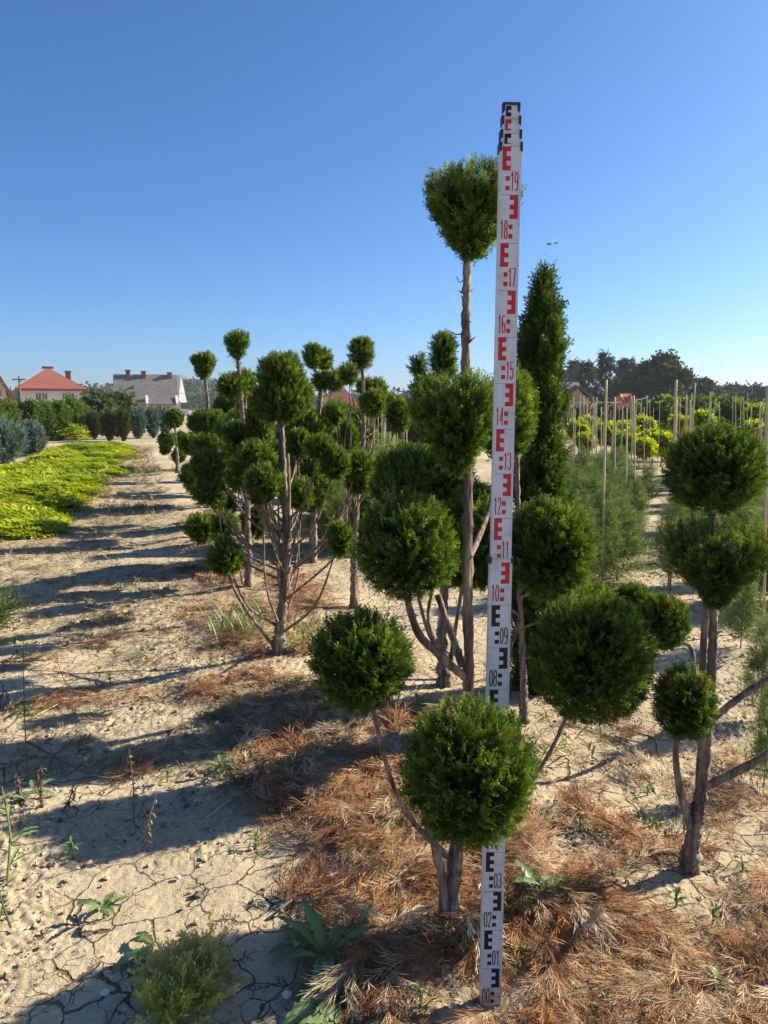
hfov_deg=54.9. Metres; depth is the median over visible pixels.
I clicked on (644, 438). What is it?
bamboo stake
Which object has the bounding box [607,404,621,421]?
background shrub
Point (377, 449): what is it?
young conifer
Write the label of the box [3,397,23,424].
hedge thuja
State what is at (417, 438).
background shrub
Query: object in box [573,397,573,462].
bamboo stake
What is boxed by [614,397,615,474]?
bamboo stake
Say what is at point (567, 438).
green growth
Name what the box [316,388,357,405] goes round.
house
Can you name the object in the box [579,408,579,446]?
bamboo stake
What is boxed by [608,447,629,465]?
young conifer
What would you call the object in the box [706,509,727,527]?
young conifer
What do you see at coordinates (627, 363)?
spruce
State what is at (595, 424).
bamboo stake
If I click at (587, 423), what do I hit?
bamboo stake
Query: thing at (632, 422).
bamboo stake
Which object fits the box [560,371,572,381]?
broadleaf tree
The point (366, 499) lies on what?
young conifer
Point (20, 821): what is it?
withered stalk
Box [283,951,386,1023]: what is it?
leafy weed
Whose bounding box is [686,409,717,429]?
golden topiary
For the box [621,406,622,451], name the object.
bamboo stake
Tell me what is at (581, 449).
young conifer
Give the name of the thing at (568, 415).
background shrub
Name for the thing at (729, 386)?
broadleaf tree
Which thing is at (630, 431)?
bamboo stake
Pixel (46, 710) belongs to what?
dry stick
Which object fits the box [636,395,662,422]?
vine plant
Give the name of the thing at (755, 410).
golden topiary
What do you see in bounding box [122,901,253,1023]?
withering conifer tuft
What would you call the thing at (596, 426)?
bamboo stake
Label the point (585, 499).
young conifer
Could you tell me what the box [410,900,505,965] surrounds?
grass tuft
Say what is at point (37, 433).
blue juniper
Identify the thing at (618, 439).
golden topiary
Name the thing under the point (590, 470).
young conifer
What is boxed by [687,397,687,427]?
bamboo stake
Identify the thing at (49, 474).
golden juniper cover
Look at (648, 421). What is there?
golden topiary
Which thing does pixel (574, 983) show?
weed seedling
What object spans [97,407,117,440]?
dark yew
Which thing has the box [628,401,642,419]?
background shrub
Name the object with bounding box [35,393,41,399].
window
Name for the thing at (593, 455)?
young conifer
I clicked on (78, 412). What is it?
hedge thuja
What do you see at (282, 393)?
topiary tree
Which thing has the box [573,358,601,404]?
spruce
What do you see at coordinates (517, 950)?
leafy weed
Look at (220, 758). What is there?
leafy weed
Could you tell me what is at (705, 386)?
broadleaf tree
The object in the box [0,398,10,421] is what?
hedge thuja
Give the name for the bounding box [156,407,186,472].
topiary tree
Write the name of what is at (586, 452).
young conifer
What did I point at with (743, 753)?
leafy weed
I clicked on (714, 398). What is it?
vine plant
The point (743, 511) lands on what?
young conifer
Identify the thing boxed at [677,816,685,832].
weed seedling
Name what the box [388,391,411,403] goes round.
broadleaf tree
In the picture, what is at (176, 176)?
sky
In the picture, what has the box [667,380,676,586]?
bamboo stake
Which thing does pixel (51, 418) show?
hedge thuja
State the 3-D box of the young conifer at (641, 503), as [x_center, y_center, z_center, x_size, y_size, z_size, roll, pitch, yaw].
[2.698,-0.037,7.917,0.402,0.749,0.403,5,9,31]
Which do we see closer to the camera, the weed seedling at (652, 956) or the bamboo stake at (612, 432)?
the weed seedling at (652, 956)
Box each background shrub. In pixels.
[316,397,327,408]
[358,409,383,444]
[375,412,405,445]
[382,419,416,444]
[401,421,427,446]
[561,404,583,429]
[576,400,597,416]
[590,401,612,423]
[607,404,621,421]
[617,404,630,419]
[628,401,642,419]
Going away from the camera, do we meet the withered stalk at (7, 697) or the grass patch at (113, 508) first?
the withered stalk at (7, 697)
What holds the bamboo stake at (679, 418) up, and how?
on the ground
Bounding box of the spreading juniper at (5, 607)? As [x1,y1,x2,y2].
[0,577,41,644]
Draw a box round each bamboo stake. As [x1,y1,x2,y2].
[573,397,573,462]
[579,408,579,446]
[586,402,588,448]
[591,403,593,452]
[592,402,594,454]
[595,403,595,445]
[596,397,596,457]
[600,407,601,478]
[601,380,606,588]
[611,406,613,466]
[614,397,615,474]
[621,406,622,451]
[625,408,626,484]
[627,436,627,483]
[630,411,631,464]
[631,396,633,450]
[633,395,636,524]
[635,399,636,436]
[644,410,644,467]
[657,403,659,467]
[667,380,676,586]
[675,399,677,492]
[678,399,680,439]
[685,395,686,431]
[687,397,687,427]
[689,400,690,428]
[691,383,695,433]
[732,396,732,431]
[747,393,747,426]
[750,407,751,426]
[760,403,760,441]
[762,386,767,626]
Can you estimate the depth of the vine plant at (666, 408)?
28.95 m
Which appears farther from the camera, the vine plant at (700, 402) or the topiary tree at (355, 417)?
the vine plant at (700, 402)
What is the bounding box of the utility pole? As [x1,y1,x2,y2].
[12,376,25,400]
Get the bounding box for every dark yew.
[84,410,101,438]
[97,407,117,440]
[99,410,103,436]
[113,407,131,440]
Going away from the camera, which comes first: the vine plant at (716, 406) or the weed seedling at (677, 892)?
the weed seedling at (677, 892)
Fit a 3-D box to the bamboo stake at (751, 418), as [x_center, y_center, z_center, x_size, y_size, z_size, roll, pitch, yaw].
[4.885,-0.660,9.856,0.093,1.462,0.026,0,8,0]
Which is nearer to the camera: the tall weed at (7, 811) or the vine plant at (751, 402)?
the tall weed at (7, 811)
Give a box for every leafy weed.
[7,703,46,717]
[16,779,55,798]
[76,891,131,918]
[109,930,154,974]
[130,651,151,657]
[158,765,173,782]
[179,790,196,802]
[196,710,227,722]
[197,754,241,777]
[264,759,312,771]
[267,925,318,954]
[276,899,379,994]
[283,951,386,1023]
[289,675,306,685]
[299,990,382,1023]
[327,902,385,955]
[377,943,417,970]
[508,942,536,965]
[511,858,562,897]
[560,877,588,892]
[599,988,614,1010]
[712,793,727,811]
[735,746,753,761]
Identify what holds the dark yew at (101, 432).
on the ground
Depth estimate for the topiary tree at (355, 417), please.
7.78 m
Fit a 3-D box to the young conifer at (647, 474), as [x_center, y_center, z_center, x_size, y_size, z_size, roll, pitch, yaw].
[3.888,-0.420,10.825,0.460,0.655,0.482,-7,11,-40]
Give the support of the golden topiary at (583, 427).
on the ground
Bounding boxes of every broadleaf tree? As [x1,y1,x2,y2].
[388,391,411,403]
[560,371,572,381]
[620,369,639,399]
[624,349,694,404]
[687,374,717,400]
[713,381,731,400]
[720,381,741,397]
[727,380,762,403]
[746,381,765,401]
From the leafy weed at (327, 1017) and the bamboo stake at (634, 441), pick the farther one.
the bamboo stake at (634, 441)
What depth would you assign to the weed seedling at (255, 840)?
2.43 m
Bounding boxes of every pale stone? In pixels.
[100,988,109,995]
[282,990,291,998]
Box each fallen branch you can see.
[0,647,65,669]
[27,741,159,784]
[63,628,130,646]
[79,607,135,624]
[272,844,356,912]
[550,779,681,859]
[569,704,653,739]
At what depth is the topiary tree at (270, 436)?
9.02 m
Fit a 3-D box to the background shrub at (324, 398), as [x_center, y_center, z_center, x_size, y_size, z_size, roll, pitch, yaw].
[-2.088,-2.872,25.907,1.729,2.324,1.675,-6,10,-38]
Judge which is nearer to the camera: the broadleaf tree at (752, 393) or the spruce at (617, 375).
the spruce at (617, 375)
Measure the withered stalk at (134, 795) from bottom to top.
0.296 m
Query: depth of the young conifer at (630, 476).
10.94 m
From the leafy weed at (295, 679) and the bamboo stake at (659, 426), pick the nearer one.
the leafy weed at (295, 679)
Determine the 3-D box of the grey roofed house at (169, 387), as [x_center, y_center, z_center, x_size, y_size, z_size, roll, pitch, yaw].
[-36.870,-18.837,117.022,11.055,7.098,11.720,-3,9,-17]
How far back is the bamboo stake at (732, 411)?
16.91 m
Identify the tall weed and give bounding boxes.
[0,787,45,880]
[0,869,15,927]
[11,641,37,786]
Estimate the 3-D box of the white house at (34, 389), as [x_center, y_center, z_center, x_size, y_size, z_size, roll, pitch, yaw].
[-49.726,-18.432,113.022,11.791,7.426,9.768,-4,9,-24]
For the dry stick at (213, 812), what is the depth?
2.64 m
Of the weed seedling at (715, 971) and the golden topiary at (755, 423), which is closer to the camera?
the weed seedling at (715, 971)
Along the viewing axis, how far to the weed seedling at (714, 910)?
2.06 m
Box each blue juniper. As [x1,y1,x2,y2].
[0,413,30,463]
[18,418,50,455]
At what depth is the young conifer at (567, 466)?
11.63 m
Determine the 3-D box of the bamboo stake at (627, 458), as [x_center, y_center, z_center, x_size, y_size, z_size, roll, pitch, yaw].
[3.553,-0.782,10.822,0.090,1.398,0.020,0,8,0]
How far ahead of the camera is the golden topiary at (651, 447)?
17.33 m
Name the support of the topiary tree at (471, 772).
on the ground
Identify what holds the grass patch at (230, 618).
on the ground
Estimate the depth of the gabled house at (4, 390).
94.44 m
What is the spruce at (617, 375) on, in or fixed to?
on the ground
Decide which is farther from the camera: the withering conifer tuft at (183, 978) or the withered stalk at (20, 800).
the withered stalk at (20, 800)
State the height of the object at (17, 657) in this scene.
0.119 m
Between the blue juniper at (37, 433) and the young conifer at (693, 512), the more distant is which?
the blue juniper at (37, 433)
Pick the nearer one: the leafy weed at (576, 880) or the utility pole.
the leafy weed at (576, 880)
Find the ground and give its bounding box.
[0,410,767,1023]
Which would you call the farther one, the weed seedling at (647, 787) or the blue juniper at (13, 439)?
the blue juniper at (13, 439)
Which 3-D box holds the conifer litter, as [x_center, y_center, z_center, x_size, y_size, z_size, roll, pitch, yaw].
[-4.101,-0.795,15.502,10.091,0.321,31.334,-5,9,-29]
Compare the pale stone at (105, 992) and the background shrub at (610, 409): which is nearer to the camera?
the pale stone at (105, 992)
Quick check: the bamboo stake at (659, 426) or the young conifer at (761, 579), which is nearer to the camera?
the young conifer at (761, 579)
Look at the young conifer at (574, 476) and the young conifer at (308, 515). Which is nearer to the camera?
the young conifer at (308, 515)
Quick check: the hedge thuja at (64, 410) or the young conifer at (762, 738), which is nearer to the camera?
the young conifer at (762, 738)
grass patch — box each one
[12,595,162,644]
[74,499,178,517]
[124,463,181,473]
[196,597,287,642]
[257,607,322,650]
[525,714,605,780]
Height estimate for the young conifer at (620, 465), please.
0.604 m
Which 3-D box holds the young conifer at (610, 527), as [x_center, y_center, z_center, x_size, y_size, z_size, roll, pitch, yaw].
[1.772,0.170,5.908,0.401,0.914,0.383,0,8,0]
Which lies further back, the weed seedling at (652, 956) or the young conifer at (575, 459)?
the young conifer at (575, 459)
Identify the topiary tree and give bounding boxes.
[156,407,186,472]
[175,349,375,655]
[176,349,238,507]
[181,328,294,587]
[207,405,291,532]
[225,429,275,496]
[277,340,347,563]
[303,152,664,931]
[323,334,412,608]
[332,401,378,519]
[365,327,490,687]
[454,363,616,724]
[612,579,696,676]
[648,417,767,875]
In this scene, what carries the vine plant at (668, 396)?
on the ground
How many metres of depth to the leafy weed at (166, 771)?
2.89 m
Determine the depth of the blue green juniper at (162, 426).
35.79 m
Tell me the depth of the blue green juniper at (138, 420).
32.95 m
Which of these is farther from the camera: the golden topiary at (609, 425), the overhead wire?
the overhead wire
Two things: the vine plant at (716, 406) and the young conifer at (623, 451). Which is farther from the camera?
the vine plant at (716, 406)
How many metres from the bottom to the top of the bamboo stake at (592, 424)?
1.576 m
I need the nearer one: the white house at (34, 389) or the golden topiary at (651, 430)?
the golden topiary at (651, 430)
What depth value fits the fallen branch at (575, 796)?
2.52 m
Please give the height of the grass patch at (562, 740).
0.102 m
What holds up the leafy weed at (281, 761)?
on the ground
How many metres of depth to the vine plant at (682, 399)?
30.38 m
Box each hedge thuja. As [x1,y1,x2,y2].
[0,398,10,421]
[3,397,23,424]
[14,398,28,421]
[21,397,46,427]
[38,396,60,440]
[50,398,73,439]
[63,392,86,438]
[80,401,93,436]
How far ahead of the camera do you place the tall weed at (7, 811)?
2.28 m
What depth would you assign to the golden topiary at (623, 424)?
19.21 m
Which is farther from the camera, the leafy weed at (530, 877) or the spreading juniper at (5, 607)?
the spreading juniper at (5, 607)
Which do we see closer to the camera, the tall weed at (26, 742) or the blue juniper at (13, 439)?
the tall weed at (26, 742)
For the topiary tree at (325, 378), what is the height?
2.160 m
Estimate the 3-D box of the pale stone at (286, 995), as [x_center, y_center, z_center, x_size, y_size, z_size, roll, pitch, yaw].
[-0.238,1.183,1.814,0.025,0.017,0.022,0,8,0]
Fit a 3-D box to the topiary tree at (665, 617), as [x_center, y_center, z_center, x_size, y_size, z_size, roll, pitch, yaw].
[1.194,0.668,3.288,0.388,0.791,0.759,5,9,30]
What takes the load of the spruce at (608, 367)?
on the ground
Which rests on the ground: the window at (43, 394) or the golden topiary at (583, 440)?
the golden topiary at (583, 440)
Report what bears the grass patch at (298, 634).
on the ground
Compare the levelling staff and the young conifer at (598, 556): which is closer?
the levelling staff
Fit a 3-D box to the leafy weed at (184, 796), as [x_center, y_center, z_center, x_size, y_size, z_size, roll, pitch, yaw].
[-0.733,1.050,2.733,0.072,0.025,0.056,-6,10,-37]
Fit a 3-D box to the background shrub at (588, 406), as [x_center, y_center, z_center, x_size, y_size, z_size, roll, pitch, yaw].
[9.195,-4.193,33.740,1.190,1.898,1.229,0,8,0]
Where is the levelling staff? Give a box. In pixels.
[479,102,522,1005]
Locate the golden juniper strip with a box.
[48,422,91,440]
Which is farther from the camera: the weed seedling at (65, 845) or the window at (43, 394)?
the window at (43, 394)
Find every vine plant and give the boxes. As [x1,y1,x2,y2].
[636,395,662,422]
[639,394,678,433]
[664,389,681,413]
[672,392,690,405]
[678,393,718,437]
[692,391,723,434]
[702,395,722,401]
[714,393,744,429]
[736,399,764,424]
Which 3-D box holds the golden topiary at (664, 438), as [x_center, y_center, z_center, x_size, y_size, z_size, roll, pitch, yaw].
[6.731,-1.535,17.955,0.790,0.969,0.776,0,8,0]
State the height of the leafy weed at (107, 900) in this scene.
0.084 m
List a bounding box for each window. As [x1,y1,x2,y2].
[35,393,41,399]
[41,393,47,399]
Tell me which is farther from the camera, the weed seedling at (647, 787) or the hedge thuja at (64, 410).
the hedge thuja at (64, 410)
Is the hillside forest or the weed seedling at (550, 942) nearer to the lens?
the weed seedling at (550, 942)
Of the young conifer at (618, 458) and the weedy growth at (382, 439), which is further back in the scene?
the weedy growth at (382, 439)
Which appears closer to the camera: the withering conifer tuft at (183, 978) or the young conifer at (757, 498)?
the withering conifer tuft at (183, 978)
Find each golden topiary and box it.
[564,417,591,455]
[574,431,598,451]
[580,413,600,432]
[594,420,618,451]
[609,428,638,454]
[616,419,641,435]
[629,435,658,467]
[636,413,658,459]
[637,427,666,464]
[648,430,672,466]
[666,412,686,441]
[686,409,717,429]
[738,402,764,423]
[739,417,764,440]
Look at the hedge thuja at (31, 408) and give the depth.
30.49 m
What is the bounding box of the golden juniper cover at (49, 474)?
[0,441,141,540]
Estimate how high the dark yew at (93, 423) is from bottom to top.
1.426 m
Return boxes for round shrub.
[77,387,121,412]
[108,386,145,414]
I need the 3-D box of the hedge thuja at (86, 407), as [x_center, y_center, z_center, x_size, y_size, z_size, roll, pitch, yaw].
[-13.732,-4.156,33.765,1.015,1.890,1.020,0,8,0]
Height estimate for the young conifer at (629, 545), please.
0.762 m
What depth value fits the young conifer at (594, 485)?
7.42 m
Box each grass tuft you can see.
[383,688,441,722]
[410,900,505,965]
[464,866,544,918]
[622,801,680,845]
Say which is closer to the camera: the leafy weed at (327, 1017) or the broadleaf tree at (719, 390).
the leafy weed at (327, 1017)
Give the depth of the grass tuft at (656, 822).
2.59 m
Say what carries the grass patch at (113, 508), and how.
on the ground
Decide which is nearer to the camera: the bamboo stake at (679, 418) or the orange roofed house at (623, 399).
the bamboo stake at (679, 418)
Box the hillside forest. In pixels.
[6,376,404,409]
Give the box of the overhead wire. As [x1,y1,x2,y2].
[29,380,190,393]
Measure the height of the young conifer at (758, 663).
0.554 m
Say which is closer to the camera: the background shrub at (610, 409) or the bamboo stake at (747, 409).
the bamboo stake at (747, 409)
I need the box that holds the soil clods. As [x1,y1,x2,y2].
[0,545,767,1023]
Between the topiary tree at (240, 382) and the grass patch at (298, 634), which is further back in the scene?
the topiary tree at (240, 382)
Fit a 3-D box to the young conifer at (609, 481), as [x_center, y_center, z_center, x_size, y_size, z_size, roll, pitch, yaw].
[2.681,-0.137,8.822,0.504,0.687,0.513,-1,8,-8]
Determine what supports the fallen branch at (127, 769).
on the ground
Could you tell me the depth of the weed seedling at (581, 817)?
2.53 m
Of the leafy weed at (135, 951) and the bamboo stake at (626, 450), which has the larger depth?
the bamboo stake at (626, 450)
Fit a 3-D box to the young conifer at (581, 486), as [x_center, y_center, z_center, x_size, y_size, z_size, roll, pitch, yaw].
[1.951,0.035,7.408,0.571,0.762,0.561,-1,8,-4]
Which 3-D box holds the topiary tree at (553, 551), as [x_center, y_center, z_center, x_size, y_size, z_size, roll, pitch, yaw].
[0.752,0.201,3.217,0.880,1.674,0.504,-4,9,-27]
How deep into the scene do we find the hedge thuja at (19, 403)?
30.51 m
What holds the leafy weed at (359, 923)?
on the ground
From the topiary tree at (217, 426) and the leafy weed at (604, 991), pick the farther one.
the topiary tree at (217, 426)
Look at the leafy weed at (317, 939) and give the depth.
1.93 m
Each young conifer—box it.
[292,479,353,552]
[302,485,344,543]
[344,492,382,539]
[369,440,380,451]
[561,462,574,476]
[564,466,589,495]
[567,478,593,514]
[568,474,589,494]
[569,488,604,533]
[570,455,581,465]
[576,445,588,458]
[576,449,594,464]
[576,457,607,516]
[580,453,591,467]
[580,461,600,479]
[580,503,622,588]
[582,453,610,475]
[589,478,627,582]
[589,492,657,585]
[590,452,624,486]
[594,482,643,539]
[602,473,616,492]
[605,464,631,502]
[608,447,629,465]
[608,460,637,481]
[615,466,639,488]
[621,448,632,472]
[622,479,651,524]
[626,475,653,536]
[638,462,664,501]
[641,492,694,590]
[659,503,713,530]
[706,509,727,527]
[717,488,763,530]
[718,577,767,647]
[720,496,767,532]
[724,610,767,717]
[728,488,767,519]
[740,682,767,785]
[745,507,767,604]
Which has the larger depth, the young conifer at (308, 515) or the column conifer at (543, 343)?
the young conifer at (308, 515)
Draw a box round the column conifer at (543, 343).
[509,254,582,695]
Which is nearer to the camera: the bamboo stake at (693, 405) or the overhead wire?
the bamboo stake at (693, 405)
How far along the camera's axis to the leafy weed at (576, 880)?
2.22 m
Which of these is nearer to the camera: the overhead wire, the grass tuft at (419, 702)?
the grass tuft at (419, 702)
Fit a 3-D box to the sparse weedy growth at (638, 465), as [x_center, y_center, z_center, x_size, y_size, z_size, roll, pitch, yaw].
[3.536,-0.450,12.503,1.818,0.374,14.690,3,9,18]
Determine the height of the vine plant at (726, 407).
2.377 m
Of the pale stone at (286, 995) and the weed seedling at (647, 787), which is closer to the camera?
the pale stone at (286, 995)
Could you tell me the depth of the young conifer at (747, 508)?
7.18 m
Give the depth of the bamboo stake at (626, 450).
10.51 m
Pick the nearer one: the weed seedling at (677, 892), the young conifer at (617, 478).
the weed seedling at (677, 892)
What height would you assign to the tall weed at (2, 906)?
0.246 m
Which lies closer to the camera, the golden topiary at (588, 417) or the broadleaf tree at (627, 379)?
the golden topiary at (588, 417)
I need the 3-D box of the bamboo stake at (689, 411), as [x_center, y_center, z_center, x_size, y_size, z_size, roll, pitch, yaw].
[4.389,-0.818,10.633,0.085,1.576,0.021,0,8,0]
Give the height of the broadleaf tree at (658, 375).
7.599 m
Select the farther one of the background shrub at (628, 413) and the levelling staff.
the background shrub at (628, 413)
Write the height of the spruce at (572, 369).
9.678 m
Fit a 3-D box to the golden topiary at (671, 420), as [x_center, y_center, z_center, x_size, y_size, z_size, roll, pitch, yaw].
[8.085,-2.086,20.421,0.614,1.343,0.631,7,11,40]
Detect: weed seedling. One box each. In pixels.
[57,835,82,859]
[245,832,261,847]
[406,980,436,1008]
[540,941,561,965]
[565,979,584,1008]
[573,813,587,830]
[618,869,641,886]
[637,951,662,968]
[642,782,654,795]
[661,886,687,907]
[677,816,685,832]
[702,899,721,924]
[702,966,733,990]
[734,856,748,870]
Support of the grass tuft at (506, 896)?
on the ground
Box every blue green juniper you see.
[127,405,149,438]
[145,405,162,437]
[159,407,172,431]
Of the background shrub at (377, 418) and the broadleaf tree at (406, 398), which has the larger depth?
the broadleaf tree at (406, 398)
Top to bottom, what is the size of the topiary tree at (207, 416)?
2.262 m
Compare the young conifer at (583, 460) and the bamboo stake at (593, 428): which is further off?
the bamboo stake at (593, 428)
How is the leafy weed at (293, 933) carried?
on the ground
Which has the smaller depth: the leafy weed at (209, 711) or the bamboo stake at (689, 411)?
the leafy weed at (209, 711)
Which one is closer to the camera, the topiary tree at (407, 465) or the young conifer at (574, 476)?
the topiary tree at (407, 465)
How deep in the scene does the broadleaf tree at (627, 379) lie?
80.75 m
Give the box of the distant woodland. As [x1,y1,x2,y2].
[355,384,765,405]
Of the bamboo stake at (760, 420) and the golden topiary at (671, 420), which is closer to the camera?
the bamboo stake at (760, 420)
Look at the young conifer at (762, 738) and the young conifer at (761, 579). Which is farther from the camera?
the young conifer at (761, 579)
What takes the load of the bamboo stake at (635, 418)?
on the ground
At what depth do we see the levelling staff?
1.66 m
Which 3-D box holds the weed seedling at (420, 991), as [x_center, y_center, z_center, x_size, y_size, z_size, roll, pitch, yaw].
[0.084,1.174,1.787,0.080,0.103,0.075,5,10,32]
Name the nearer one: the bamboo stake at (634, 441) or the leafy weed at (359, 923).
the leafy weed at (359, 923)
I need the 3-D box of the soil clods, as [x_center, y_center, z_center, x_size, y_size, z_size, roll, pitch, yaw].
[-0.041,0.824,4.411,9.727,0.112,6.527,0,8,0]
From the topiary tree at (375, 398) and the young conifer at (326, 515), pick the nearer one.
the topiary tree at (375, 398)
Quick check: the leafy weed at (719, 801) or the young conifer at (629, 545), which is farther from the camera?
the young conifer at (629, 545)
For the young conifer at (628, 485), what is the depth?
8.60 m
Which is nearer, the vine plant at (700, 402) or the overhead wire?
the vine plant at (700, 402)
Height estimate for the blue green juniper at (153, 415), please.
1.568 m
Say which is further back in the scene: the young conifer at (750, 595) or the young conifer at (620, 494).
the young conifer at (620, 494)
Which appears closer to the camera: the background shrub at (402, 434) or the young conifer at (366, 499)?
the young conifer at (366, 499)
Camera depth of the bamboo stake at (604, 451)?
5.76 m
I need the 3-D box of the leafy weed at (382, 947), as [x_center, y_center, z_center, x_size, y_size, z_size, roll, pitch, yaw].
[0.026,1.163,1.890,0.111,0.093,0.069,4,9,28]
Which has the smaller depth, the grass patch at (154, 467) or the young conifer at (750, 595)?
the young conifer at (750, 595)
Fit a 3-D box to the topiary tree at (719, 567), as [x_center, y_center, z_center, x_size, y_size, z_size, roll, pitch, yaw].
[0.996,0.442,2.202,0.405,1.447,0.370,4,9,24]
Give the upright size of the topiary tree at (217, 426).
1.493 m
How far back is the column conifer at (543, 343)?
3.64 m
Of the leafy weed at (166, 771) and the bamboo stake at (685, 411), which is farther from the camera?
the bamboo stake at (685, 411)
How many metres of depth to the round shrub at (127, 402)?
44.11 m
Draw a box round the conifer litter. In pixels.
[0,442,767,1023]
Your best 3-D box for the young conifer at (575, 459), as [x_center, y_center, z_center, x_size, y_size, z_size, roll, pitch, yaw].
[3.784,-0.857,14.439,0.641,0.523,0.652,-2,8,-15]
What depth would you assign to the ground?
2.75 m
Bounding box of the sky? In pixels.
[0,0,767,394]
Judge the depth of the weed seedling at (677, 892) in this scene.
2.14 m
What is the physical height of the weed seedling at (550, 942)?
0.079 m
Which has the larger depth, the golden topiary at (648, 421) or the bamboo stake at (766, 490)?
the golden topiary at (648, 421)
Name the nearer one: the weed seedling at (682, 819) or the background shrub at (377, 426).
the weed seedling at (682, 819)
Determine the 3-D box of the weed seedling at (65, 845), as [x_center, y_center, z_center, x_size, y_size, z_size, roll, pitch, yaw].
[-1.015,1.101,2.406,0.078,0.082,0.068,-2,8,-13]
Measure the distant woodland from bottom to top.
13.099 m
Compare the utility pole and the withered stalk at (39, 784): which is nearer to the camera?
the withered stalk at (39, 784)
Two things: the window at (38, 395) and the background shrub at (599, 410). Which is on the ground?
the background shrub at (599, 410)
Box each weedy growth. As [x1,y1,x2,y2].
[370,432,417,449]
[587,458,641,588]
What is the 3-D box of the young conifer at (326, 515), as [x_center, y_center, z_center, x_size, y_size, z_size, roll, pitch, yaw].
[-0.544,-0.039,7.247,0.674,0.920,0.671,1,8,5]
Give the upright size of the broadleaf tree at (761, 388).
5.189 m
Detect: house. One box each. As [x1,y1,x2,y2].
[0,376,15,401]
[14,366,91,401]
[113,370,188,415]
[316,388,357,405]
[559,382,595,422]
[609,393,635,409]
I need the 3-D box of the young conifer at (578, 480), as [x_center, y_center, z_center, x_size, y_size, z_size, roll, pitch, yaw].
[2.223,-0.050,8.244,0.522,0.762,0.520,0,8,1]
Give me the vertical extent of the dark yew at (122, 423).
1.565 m
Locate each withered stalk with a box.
[4,690,10,706]
[10,772,26,807]
[14,812,26,826]
[32,766,47,807]
[62,783,75,811]
[126,749,138,822]
[140,794,156,850]
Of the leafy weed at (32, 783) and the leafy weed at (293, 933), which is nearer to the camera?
the leafy weed at (293, 933)
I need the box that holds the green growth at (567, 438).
[560,423,762,460]
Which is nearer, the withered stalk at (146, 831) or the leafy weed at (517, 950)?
the leafy weed at (517, 950)
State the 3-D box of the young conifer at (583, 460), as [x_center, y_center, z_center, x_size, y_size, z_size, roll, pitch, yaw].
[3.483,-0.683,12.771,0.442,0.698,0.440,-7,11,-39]
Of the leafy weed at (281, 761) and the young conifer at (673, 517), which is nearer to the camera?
the leafy weed at (281, 761)
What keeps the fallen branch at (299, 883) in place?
on the ground
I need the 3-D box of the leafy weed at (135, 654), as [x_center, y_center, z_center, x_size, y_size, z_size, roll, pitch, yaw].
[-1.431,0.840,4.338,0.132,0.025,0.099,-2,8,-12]
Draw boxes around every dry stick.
[27,696,78,720]
[205,791,247,818]
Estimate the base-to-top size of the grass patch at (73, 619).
0.062 m
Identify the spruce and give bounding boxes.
[564,356,579,381]
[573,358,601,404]
[590,348,621,406]
[608,359,622,403]
[611,355,636,398]
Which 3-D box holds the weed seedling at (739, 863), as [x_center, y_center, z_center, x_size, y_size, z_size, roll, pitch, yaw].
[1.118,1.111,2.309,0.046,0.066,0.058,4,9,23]
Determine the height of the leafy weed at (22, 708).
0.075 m
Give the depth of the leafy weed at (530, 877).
2.16 m
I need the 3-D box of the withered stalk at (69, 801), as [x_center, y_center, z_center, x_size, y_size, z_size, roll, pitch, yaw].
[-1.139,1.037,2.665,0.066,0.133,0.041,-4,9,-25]
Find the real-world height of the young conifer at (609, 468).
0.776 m
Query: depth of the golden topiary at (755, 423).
17.70 m
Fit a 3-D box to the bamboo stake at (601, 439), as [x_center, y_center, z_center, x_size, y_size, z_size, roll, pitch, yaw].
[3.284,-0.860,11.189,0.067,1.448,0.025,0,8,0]
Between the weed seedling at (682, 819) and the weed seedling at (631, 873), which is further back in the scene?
the weed seedling at (682, 819)
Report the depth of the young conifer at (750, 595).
4.43 m
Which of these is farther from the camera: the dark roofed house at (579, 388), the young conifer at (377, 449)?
the dark roofed house at (579, 388)
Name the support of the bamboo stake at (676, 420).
on the ground
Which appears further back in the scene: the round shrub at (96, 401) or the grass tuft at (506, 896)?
the round shrub at (96, 401)

